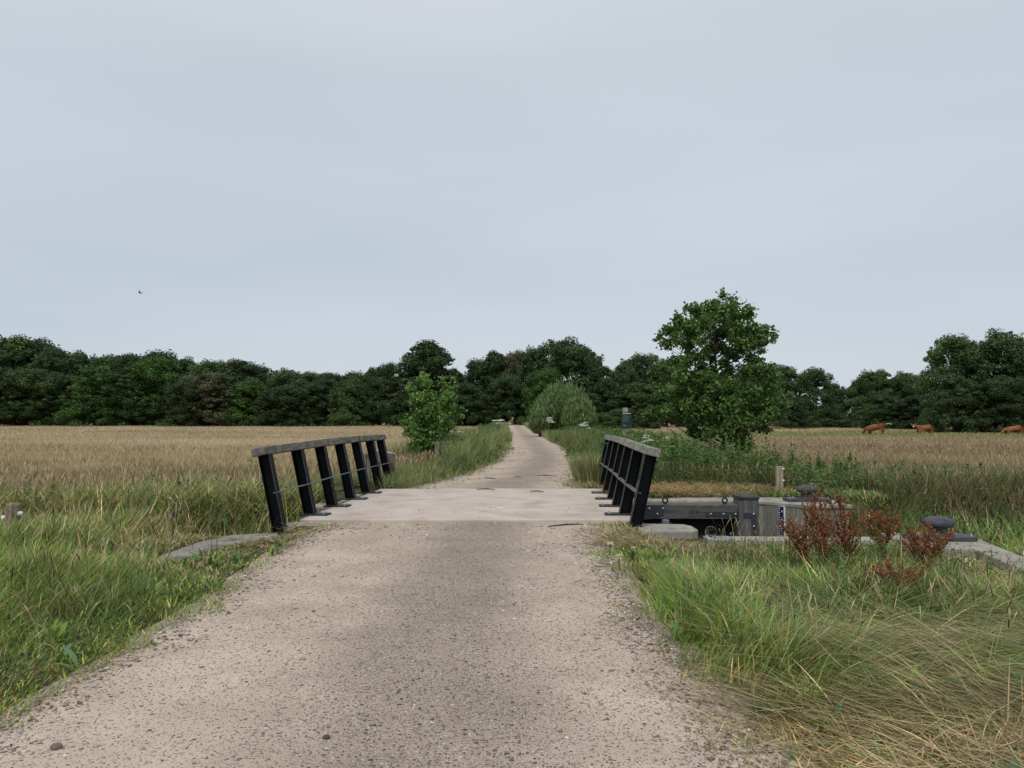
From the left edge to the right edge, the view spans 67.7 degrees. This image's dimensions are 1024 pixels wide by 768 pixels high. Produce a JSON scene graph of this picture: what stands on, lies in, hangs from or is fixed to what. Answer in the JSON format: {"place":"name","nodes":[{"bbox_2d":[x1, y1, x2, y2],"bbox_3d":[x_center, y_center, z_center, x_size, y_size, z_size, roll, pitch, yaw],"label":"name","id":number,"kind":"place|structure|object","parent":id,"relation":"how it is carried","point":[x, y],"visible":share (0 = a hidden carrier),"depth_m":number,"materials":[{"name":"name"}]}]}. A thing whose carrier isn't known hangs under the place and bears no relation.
{"place":"outdoors","nodes":[
{"label":"outdoors","id":0,"kind":"place"},
{"bbox_2d":[0,447,819,767],"bbox_3d":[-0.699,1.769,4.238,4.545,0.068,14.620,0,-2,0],"label":"gravel path","id":1,"kind":"structure","parent":0,"point":[441,651],"depth_m":4.62,"materials":[{"name":"beige gravel"}]},
{"bbox_2d":[402,425,583,488],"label":"gravel path","id":2,"kind":"structure","parent":0,"point":[525,438],"depth_m":22.35,"materials":[{"name":"beige gravel"}]},
{"bbox_2d":[0,412,1023,767],"bbox_3d":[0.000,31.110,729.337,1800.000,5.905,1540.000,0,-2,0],"label":"ground","id":3,"kind":"structure","parent":0,"point":[862,502],"depth_m":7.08,"materials":[{"name":"green plant"}]},
{"bbox_2d":[0,345,19,424],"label":"tree","id":4,"kind":"object","parent":3,"relation":"on","point":[2,361],"visible":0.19,"depth_m":182.09,"materials":[{"name":"green plant"}]},
{"bbox_2d":[1,503,22,533],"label":"fence post","id":5,"kind":"object","parent":3,"relation":"on","point":[9,508],"visible":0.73,"depth_m":9.28,"materials":[{"name":"grey wood"}]},
{"bbox_2d":[0,367,27,425],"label":"tree","id":6,"kind":"object","parent":3,"relation":"on","point":[15,394],"visible":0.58,"depth_m":149.72,"materials":[{"name":"green plant"}]},
{"bbox_2d":[0,334,39,401],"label":"tree","id":7,"kind":"object","parent":3,"relation":"on","point":[20,342],"visible":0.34,"depth_m":185.01,"materials":[{"name":"green plant"}]},
{"bbox_2d":[0,367,64,425],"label":"tree","id":8,"kind":"object","parent":3,"relation":"on","point":[25,381],"visible":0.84,"depth_m":150.47,"materials":[{"name":"green plant"}]},
{"bbox_2d":[5,336,60,421],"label":"tree","id":9,"kind":"object","parent":3,"relation":"on","point":[39,346],"visible":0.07,"depth_m":190.01,"materials":[{"name":"green plant"}]},
{"bbox_2d":[21,372,84,425],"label":"tree","id":10,"kind":"object","parent":3,"relation":"on","point":[57,378],"visible":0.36,"depth_m":153.13,"materials":[{"name":"green plant"}]},
{"bbox_2d":[21,344,90,424],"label":"tree","id":11,"kind":"object","parent":3,"relation":"on","point":[49,360],"visible":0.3,"depth_m":180.29,"materials":[{"name":"green plant"}]},
{"bbox_2d":[57,349,102,423],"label":"tree","id":12,"kind":"object","parent":3,"relation":"on","point":[84,357],"visible":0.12,"depth_m":185.84,"materials":[{"name":"green plant"}]},
{"bbox_2d":[51,363,130,426],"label":"tree","id":13,"kind":"object","parent":3,"relation":"on","point":[96,378],"visible":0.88,"depth_m":147.48,"materials":[{"name":"green plant"}]},
{"bbox_2d":[84,353,117,424],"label":"tree","id":14,"kind":"object","parent":3,"relation":"on","point":[107,358],"visible":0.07,"depth_m":189.83,"materials":[{"name":"green plant"}]},
{"bbox_2d":[100,353,148,423],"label":"tree","id":15,"kind":"object","parent":3,"relation":"on","point":[121,363],"visible":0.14,"depth_m":178.54,"materials":[{"name":"green plant"}]},
{"bbox_2d":[93,375,156,425],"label":"tree","id":16,"kind":"object","parent":3,"relation":"on","point":[128,405],"visible":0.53,"depth_m":150.50,"materials":[{"name":"green plant"}]},
{"bbox_2d":[119,356,191,425],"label":"tree","id":17,"kind":"object","parent":3,"relation":"on","point":[158,375],"visible":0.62,"depth_m":152.85,"materials":[{"name":"green plant"}]},
{"bbox_2d":[139,349,191,424],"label":"tree","id":18,"kind":"object","parent":3,"relation":"on","point":[154,354],"visible":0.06,"depth_m":185.96,"materials":[{"name":"green plant"}]},
{"bbox_2d":[156,377,208,426],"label":"tree","id":19,"kind":"object","parent":3,"relation":"on","point":[182,386],"visible":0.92,"depth_m":148.18,"materials":[{"name":"green plant"}]},
{"bbox_2d":[167,370,242,426],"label":"tree","id":20,"kind":"object","parent":3,"relation":"on","point":[212,383],"visible":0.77,"depth_m":150.76,"materials":[{"name":"green plant"}]},
{"bbox_2d":[186,358,232,424],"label":"tree","id":21,"kind":"object","parent":3,"relation":"on","point":[207,366],"visible":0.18,"depth_m":180.47,"materials":[{"name":"green plant"}]},
{"bbox_2d":[149,533,277,565],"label":"wing wall","id":22,"kind":"structure","parent":3,"relation":"on","point":[224,541],"depth_m":9.52,"materials":[{"name":"concrete"}]},
{"bbox_2d":[214,358,268,424],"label":"tree","id":23,"kind":"object","parent":3,"relation":"on","point":[243,370],"visible":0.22,"depth_m":184.76,"materials":[{"name":"green plant"}]},
{"bbox_2d":[211,377,275,425],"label":"tree","id":24,"kind":"object","parent":3,"relation":"on","point":[251,388],"visible":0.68,"depth_m":152.63,"materials":[{"name":"green plant"}]},
{"bbox_2d":[239,363,279,422],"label":"tree","id":25,"kind":"object","parent":3,"relation":"on","point":[264,370],"visible":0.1,"depth_m":190.77,"materials":[{"name":"green plant"}]},
{"bbox_2d":[252,386,301,426],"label":"tree","id":26,"kind":"object","parent":3,"relation":"on","point":[276,396],"visible":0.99,"depth_m":148.10,"materials":[{"name":"green plant"}]},
{"bbox_2d":[259,367,302,422],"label":"tree","id":27,"kind":"object","parent":3,"relation":"on","point":[284,376],"visible":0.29,"depth_m":179.44,"materials":[{"name":"green plant"}]},
{"bbox_2d":[273,378,322,426],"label":"tree","id":28,"kind":"object","parent":3,"relation":"on","point":[298,390],"visible":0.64,"depth_m":150.97,"materials":[{"name":"green plant"}]},
{"bbox_2d":[278,522,336,534],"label":"abutment wall","id":29,"kind":"structure","parent":3,"relation":"on","point":[304,524],"depth_m":11.29,"materials":[{"name":"concrete"}]},
{"bbox_2d":[296,371,322,424],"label":"tree","id":30,"kind":"object","parent":3,"relation":"on","point":[309,376],"visible":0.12,"depth_m":185.52,"materials":[{"name":"green plant"}]},
{"bbox_2d":[299,376,343,425],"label":"tree","id":31,"kind":"object","parent":3,"relation":"on","point":[323,387],"visible":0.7,"depth_m":152.91,"materials":[{"name":"green plant"}]},
{"bbox_2d":[318,371,344,388],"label":"tree","id":32,"kind":"object","parent":3,"relation":"on","point":[336,377],"visible":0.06,"depth_m":189.54,"materials":[{"name":"green plant"}]},
{"bbox_2d":[327,370,364,425],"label":"tree","id":33,"kind":"object","parent":3,"relation":"on","point":[352,373],"visible":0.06,"depth_m":180.91,"materials":[{"name":"green plant"}]},
{"bbox_2d":[326,375,375,426],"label":"tree","id":34,"kind":"object","parent":3,"relation":"on","point":[352,395],"visible":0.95,"depth_m":148.23,"materials":[{"name":"green plant"}]},
{"bbox_2d":[357,367,384,424],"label":"tree","id":35,"kind":"object","parent":3,"relation":"on","point":[369,374],"visible":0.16,"depth_m":164.46,"materials":[{"name":"green plant"}]},
{"bbox_2d":[356,377,398,425],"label":"tree","id":36,"kind":"object","parent":3,"relation":"on","point":[376,387],"visible":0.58,"depth_m":150.54,"materials":[{"name":"green plant"}]},
{"bbox_2d":[376,450,394,474],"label":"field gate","id":37,"kind":"structure","parent":3,"relation":"on","point":[391,456],"depth_m":18.39,"materials":[{"name":"grey wood"}]},
{"bbox_2d":[373,361,402,425],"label":"tree","id":38,"kind":"object","parent":3,"relation":"on","point":[384,372],"visible":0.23,"depth_m":159.13,"materials":[{"name":"green plant"}]},
{"bbox_2d":[383,377,444,426],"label":"tree","id":39,"kind":"object","parent":3,"relation":"on","point":[400,402],"visible":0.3,"depth_m":143.15,"materials":[{"name":"green plant"}]},
{"bbox_2d":[371,339,478,425],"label":"tree","id":40,"kind":"object","parent":3,"relation":"on","point":[433,357],"visible":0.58,"depth_m":147.33,"materials":[{"name":"green plant"}]},
{"bbox_2d":[398,370,467,455],"bbox_3d":[-2.832,1.292,27.173,2.300,3.587,2.340,2,-3,-36],"label":"sapling","id":41,"kind":"object","parent":3,"relation":"on","point":[425,426],"visible":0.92,"depth_m":26.72,"materials":[{"name":"green plant"}]},
{"bbox_2d":[300,488,629,523],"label":"bridge","id":42,"kind":"structure","parent":3,"relation":"on","point":[472,505],"depth_m":13.08,"materials":[{"name":"concrete"}]},
{"bbox_2d":[251,434,393,533],"bbox_3d":[-3.091,1.661,14.444,0.728,1.310,7.348,0,-2,4],"label":"bridge railing","id":43,"kind":"object","parent":42,"relation":"on","point":[264,454],"visible":0.98,"depth_m":13.26,"materials":[{"name":"black metal"}]},
{"bbox_2d":[589,435,660,527],"bbox_3d":[1.903,1.660,14.428,0.695,1.310,7.377,0,-2,2],"label":"bridge railing","id":44,"kind":"object","parent":42,"relation":"on","point":[621,464],"visible":0.91,"depth_m":12.15,"materials":[{"name":"black metal"}]},
{"bbox_2d":[445,381,494,425],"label":"tree","id":45,"kind":"object","parent":3,"relation":"on","point":[467,393],"visible":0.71,"depth_m":143.50,"materials":[{"name":"green plant"}]},
{"bbox_2d":[455,357,488,418],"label":"tree","id":46,"kind":"object","parent":3,"relation":"on","point":[471,365],"visible":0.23,"depth_m":158.61,"materials":[{"name":"green plant"}]},
{"bbox_2d":[474,350,510,423],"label":"tree","id":47,"kind":"object","parent":3,"relation":"on","point":[494,362],"visible":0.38,"depth_m":155.31,"materials":[{"name":"green plant"}]},
{"bbox_2d":[478,372,528,424],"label":"tree","id":48,"kind":"object","parent":3,"relation":"on","point":[505,384],"visible":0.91,"depth_m":147.93,"materials":[{"name":"green plant"}]},
{"bbox_2d":[0,422,1023,642],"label":"verge plants","id":49,"kind":"object","parent":3,"relation":"on","point":[681,451],"visible":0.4,"depth_m":16.52,"materials":[{"name":"green plant"}]},
{"bbox_2d":[0,425,1023,536],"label":"meadow grass","id":50,"kind":"structure","parent":3,"relation":"on","point":[49,463],"depth_m":24.63,"materials":[{"name":"beige plant"}]},
{"bbox_2d":[0,468,1023,767],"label":"dry grass","id":51,"kind":"structure","parent":3,"relation":"on","point":[666,486],"depth_m":4.18,"materials":[{"name":"beige plant"}]},
{"bbox_2d":[0,421,1023,446],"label":"meadow grass","id":52,"kind":"structure","parent":3,"relation":"on","point":[155,435],"depth_m":76.28,"materials":[{"name":"beige plant"}]},
{"bbox_2d":[0,469,1023,675],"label":"seed grass","id":53,"kind":"structure","parent":3,"relation":"on","point":[231,478],"depth_m":7.06,"materials":[{"name":"green plant"}]},
{"bbox_2d":[497,348,535,421],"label":"tree","id":54,"kind":"object","parent":3,"relation":"on","point":[515,359],"visible":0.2,"depth_m":156.56,"materials":[{"name":"green plant"}]},
{"bbox_2d":[515,344,548,404],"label":"tree","id":55,"kind":"object","parent":3,"relation":"on","point":[531,357],"visible":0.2,"depth_m":155.05,"materials":[{"name":"green plant"}]},
{"bbox_2d":[528,407,551,436],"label":"willow bush","id":56,"kind":"object","parent":3,"relation":"on","point":[538,423],"visible":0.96,"depth_m":59.48,"materials":[{"name":"green plant"}]},
{"bbox_2d":[516,367,572,424],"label":"tree","id":57,"kind":"object","parent":3,"relation":"on","point":[544,378],"visible":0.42,"depth_m":140.51,"materials":[{"name":"green plant"}]},
{"bbox_2d":[530,378,592,429],"bbox_3d":[4.135,1.928,61.931,5.444,4.980,5.337,0,-2,0],"label":"willow bush","id":58,"kind":"object","parent":3,"relation":"on","point":[552,399],"visible":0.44,"depth_m":60.88,"materials":[{"name":"green plant"}]},
{"bbox_2d":[524,336,605,397],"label":"tree","id":59,"kind":"object","parent":3,"relation":"on","point":[569,360],"visible":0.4,"depth_m":149.19,"materials":[{"name":"green plant"}]},
{"bbox_2d":[559,394,596,429],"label":"willow bush","id":60,"kind":"object","parent":3,"relation":"on","point":[578,410],"visible":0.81,"depth_m":57.35,"materials":[{"name":"green plant"}]},
{"bbox_2d":[564,450,603,483],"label":"grass tuft","id":61,"kind":"object","parent":3,"relation":"on","point":[585,469],"visible":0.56,"depth_m":17.89,"materials":[{"name":"green plant"}]},
{"bbox_2d":[578,355,613,412],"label":"tree","id":62,"kind":"object","parent":3,"relation":"on","point":[598,363],"visible":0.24,"depth_m":149.02,"materials":[{"name":"green plant"}]},
{"bbox_2d":[594,412,616,429],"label":"bush","id":63,"kind":"object","parent":3,"relation":"on","point":[607,419],"visible":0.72,"depth_m":108.80,"materials":[{"name":"green plant"}]},
{"bbox_2d":[583,377,631,425],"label":"tree","id":64,"kind":"object","parent":3,"relation":"on","point":[607,397],"visible":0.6,"depth_m":138.12,"materials":[{"name":"green plant"}]},
{"bbox_2d":[605,408,640,428],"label":"bush","id":65,"kind":"object","parent":3,"relation":"on","point":[616,412],"visible":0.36,"depth_m":118.61,"materials":[{"name":"green plant"}]},
{"bbox_2d":[609,362,643,407],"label":"tree","id":66,"kind":"object","parent":3,"relation":"on","point":[624,374],"visible":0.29,"depth_m":166.69,"materials":[{"name":"green plant"}]},
{"bbox_2d":[621,408,631,436],"bbox_3d":[4.029,1.826,26.931,0.368,1.972,0.172,0,-2,0],"label":"notice sign","id":67,"kind":"object","parent":3,"relation":"on","point":[626,419],"visible":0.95,"depth_m":26.88,"materials":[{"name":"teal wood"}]},
{"bbox_2d":[616,381,665,425],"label":"tree","id":68,"kind":"object","parent":3,"relation":"on","point":[637,394],"visible":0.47,"depth_m":138.02,"materials":[{"name":"green plant"}]},
{"bbox_2d":[619,352,664,422],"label":"tree","id":69,"kind":"object","parent":3,"relation":"on","point":[640,364],"visible":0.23,"depth_m":183.22,"materials":[{"name":"green plant"}]},
{"bbox_2d":[633,408,663,429],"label":"bush","id":70,"kind":"object","parent":3,"relation":"on","point":[648,423],"visible":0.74,"depth_m":117.09,"materials":[{"name":"green plant"}]},
{"bbox_2d":[628,522,697,538],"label":"concrete slab","id":71,"kind":"structure","parent":3,"relation":"on","point":[683,531],"depth_m":10.59,"materials":[{"name":"grey concrete"}]},
{"bbox_2d":[640,383,689,426],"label":"tree","id":72,"kind":"object","parent":3,"relation":"on","point":[658,403],"visible":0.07,"depth_m":139.24,"materials":[{"name":"green plant"}]},
{"bbox_2d":[648,356,688,424],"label":"tree","id":73,"kind":"object","parent":3,"relation":"on","point":[663,360],"visible":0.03,"depth_m":180.79,"materials":[{"name":"green plant"}]},
{"bbox_2d":[641,287,796,455],"bbox_3d":[7.463,0.007,27.526,5.624,7.125,4.087,0,-2,0],"label":"alder tree","id":74,"kind":"object","parent":3,"relation":"on","point":[706,389],"visible":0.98,"depth_m":26.57,"materials":[{"name":"green plant"}]},
{"bbox_2d":[633,497,851,536],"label":"quay wall","id":75,"kind":"structure","parent":3,"relation":"on","point":[769,510],"depth_m":14.21,"materials":[{"name":"concrete"}]},
{"bbox_2d":[631,494,759,538],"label":"lock gate","id":76,"kind":"structure","parent":75,"relation":"attached to","point":[743,509],"depth_m":13.81,"materials":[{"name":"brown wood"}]},
{"bbox_2d":[783,485,831,501],"bbox_3d":[5.548,2.054,14.375,0.800,0.294,0.390,0,-2,0],"label":"bollard","id":77,"kind":"object","parent":75,"relation":"on","point":[803,497],"visible":0.82,"depth_m":14.26,"materials":[{"name":"metal"}]},
{"bbox_2d":[775,466,784,489],"bbox_3d":[5.797,2.145,16.514,0.160,0.724,0.128,0,-2,0],"label":"fence post","id":78,"kind":"object","parent":3,"relation":"on","point":[779,475],"visible":0.71,"depth_m":16.48,"materials":[{"name":"brown wood"}]},
{"bbox_2d":[768,363,800,426],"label":"tree","id":79,"kind":"object","parent":3,"relation":"on","point":[785,380],"visible":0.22,"depth_m":143.24,"materials":[{"name":"green plant"}]},
{"bbox_2d":[772,395,813,428],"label":"tree","id":80,"kind":"object","parent":3,"relation":"on","point":[795,418],"visible":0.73,"depth_m":118.44,"materials":[{"name":"green plant"}]},
{"bbox_2d":[703,536,890,545],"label":"quay wall","id":81,"kind":"structure","parent":3,"relation":"on","point":[718,538],"depth_m":10.14,"materials":[{"name":"concrete"}]},
{"bbox_2d":[776,515,829,570],"bbox_3d":[3.081,1.717,8.107,0.493,0.655,0.492,0,-2,0],"label":"dock plant","id":82,"kind":"object","parent":3,"relation":"on","point":[793,536],"visible":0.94,"depth_m":8.08,"materials":[{"name":"brown plant"}]},
{"bbox_2d":[790,366,844,426],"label":"tree","id":83,"kind":"object","parent":3,"relation":"on","point":[809,381],"visible":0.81,"depth_m":138.34,"materials":[{"name":"green plant"}]},
{"bbox_2d":[796,484,853,569],"bbox_3d":[3.300,1.551,8.074,0.554,0.972,0.590,0,-2,0],"label":"dock plant","id":84,"kind":"object","parent":3,"relation":"on","point":[820,532],"visible":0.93,"depth_m":8.08,"materials":[{"name":"brown plant"}]},
{"bbox_2d":[814,419,839,427],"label":"bush","id":85,"kind":"object","parent":3,"relation":"on","point":[830,422],"visible":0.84,"depth_m":129.24,"materials":[{"name":"green plant"}]},
{"bbox_2d":[818,381,853,424],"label":"tree","id":86,"kind":"object","parent":3,"relation":"on","point":[842,394],"visible":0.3,"depth_m":148.64,"materials":[{"name":"green plant"}]},
{"bbox_2d":[821,489,869,567],"bbox_3d":[3.617,1.594,8.311,0.588,0.917,0.449,0,-2,0],"label":"dock plant","id":87,"kind":"object","parent":3,"relation":"on","point":[843,524],"visible":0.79,"depth_m":8.26,"materials":[{"name":"brown plant"}]},
{"bbox_2d":[846,379,869,420],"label":"tree","id":88,"kind":"object","parent":3,"relation":"on","point":[851,395],"visible":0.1,"depth_m":149.75,"materials":[{"name":"green plant"}]},
{"bbox_2d":[842,369,902,427],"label":"tree","id":89,"kind":"object","parent":3,"relation":"on","point":[874,382],"visible":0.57,"depth_m":129.18,"materials":[{"name":"green plant"}]},
{"bbox_2d":[847,557,898,600],"bbox_3d":[3.228,1.753,6.874,0.446,0.388,0.301,1,-3,-29],"label":"dock plant","id":90,"kind":"object","parent":3,"relation":"on","point":[869,578],"visible":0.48,"depth_m":6.85,"materials":[{"name":"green plant"}]},
{"bbox_2d":[861,423,891,434],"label":"cow","id":91,"kind":"object","parent":3,"relation":"on","point":[874,427],"visible":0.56,"depth_m":83.50},
{"bbox_2d":[851,393,909,429],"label":"tree","id":92,"kind":"object","parent":3,"relation":"on","point":[880,403],"visible":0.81,"depth_m":117.21,"materials":[{"name":"green plant"}]},
{"bbox_2d":[861,503,903,554],"bbox_3d":[4.389,1.754,9.054,0.558,0.689,0.371,0,-2,0],"label":"dock plant","id":93,"kind":"object","parent":3,"relation":"on","point":[886,521],"visible":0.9,"depth_m":9.03,"materials":[{"name":"brown plant"}]},
{"bbox_2d":[882,371,922,426],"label":"tree","id":94,"kind":"object","parent":3,"relation":"on","point":[907,380],"visible":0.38,"depth_m":128.25,"materials":[{"name":"green plant"}]},
{"bbox_2d":[876,552,932,596],"bbox_3d":[3.402,1.710,6.612,0.498,0.449,0.373,1,-3,-21],"label":"dock plant","id":95,"kind":"object","parent":3,"relation":"on","point":[908,575],"visible":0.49,"depth_m":6.62,"materials":[{"name":"brown plant"}]},
{"bbox_2d":[885,394,927,428],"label":"tree","id":96,"kind":"object","parent":3,"relation":"on","point":[912,410],"visible":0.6,"depth_m":113.92,"materials":[{"name":"green plant"}]},
{"bbox_2d":[910,424,933,433],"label":"cow","id":97,"kind":"object","parent":3,"relation":"on","point":[920,428],"visible":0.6,"depth_m":85.60},
{"bbox_2d":[895,522,957,570],"bbox_3d":[4.425,1.762,8.169,0.854,0.578,0.426,1,-3,-23],"label":"dock plant","id":98,"kind":"object","parent":3,"relation":"on","point":[915,538],"visible":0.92,"depth_m":8.09,"materials":[{"name":"brown plant"}]},
{"bbox_2d":[912,333,990,429],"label":"tree","id":99,"kind":"object","parent":3,"relation":"on","point":[953,348],"visible":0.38,"depth_m":104.26,"materials":[{"name":"green plant"}]},
{"bbox_2d":[879,533,1023,579],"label":"wing wall","id":100,"kind":"structure","parent":3,"relation":"on","point":[981,546],"depth_m":9.09,"materials":[{"name":"concrete"}]},
{"bbox_2d":[902,516,977,540],"bbox_3d":[5.494,1.852,9.830,0.800,0.294,0.390,0,-2,0],"label":"bollard","id":101,"kind":"object","parent":100,"relation":"on","point":[940,523],"visible":0.72,"depth_m":9.71,"materials":[{"name":"metal"}]},
{"bbox_2d":[914,371,990,432],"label":"tree","id":102,"kind":"object","parent":3,"relation":"on","point":[953,394],"visible":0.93,"depth_m":97.04,"materials":[{"name":"green plant"}]},
{"bbox_2d":[938,328,1023,430],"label":"tree","id":103,"kind":"object","parent":3,"relation":"on","point":[1009,346],"visible":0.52,"depth_m":100.02,"materials":[{"name":"green plant"}]},
{"bbox_2d":[966,374,1023,432],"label":"tree","id":104,"kind":"object","parent":3,"relation":"on","point":[1005,388],"visible":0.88,"depth_m":94.49,"materials":[{"name":"green plant"}]},
{"bbox_2d":[1000,425,1023,434],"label":"cow","id":105,"kind":"object","parent":3,"relation":"on","point":[1017,428],"visible":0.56,"depth_m":83.62},
{"bbox_2d":[0,0,1023,411],"label":"sky","id":106,"kind":"structure","parent":0,"point":[318,186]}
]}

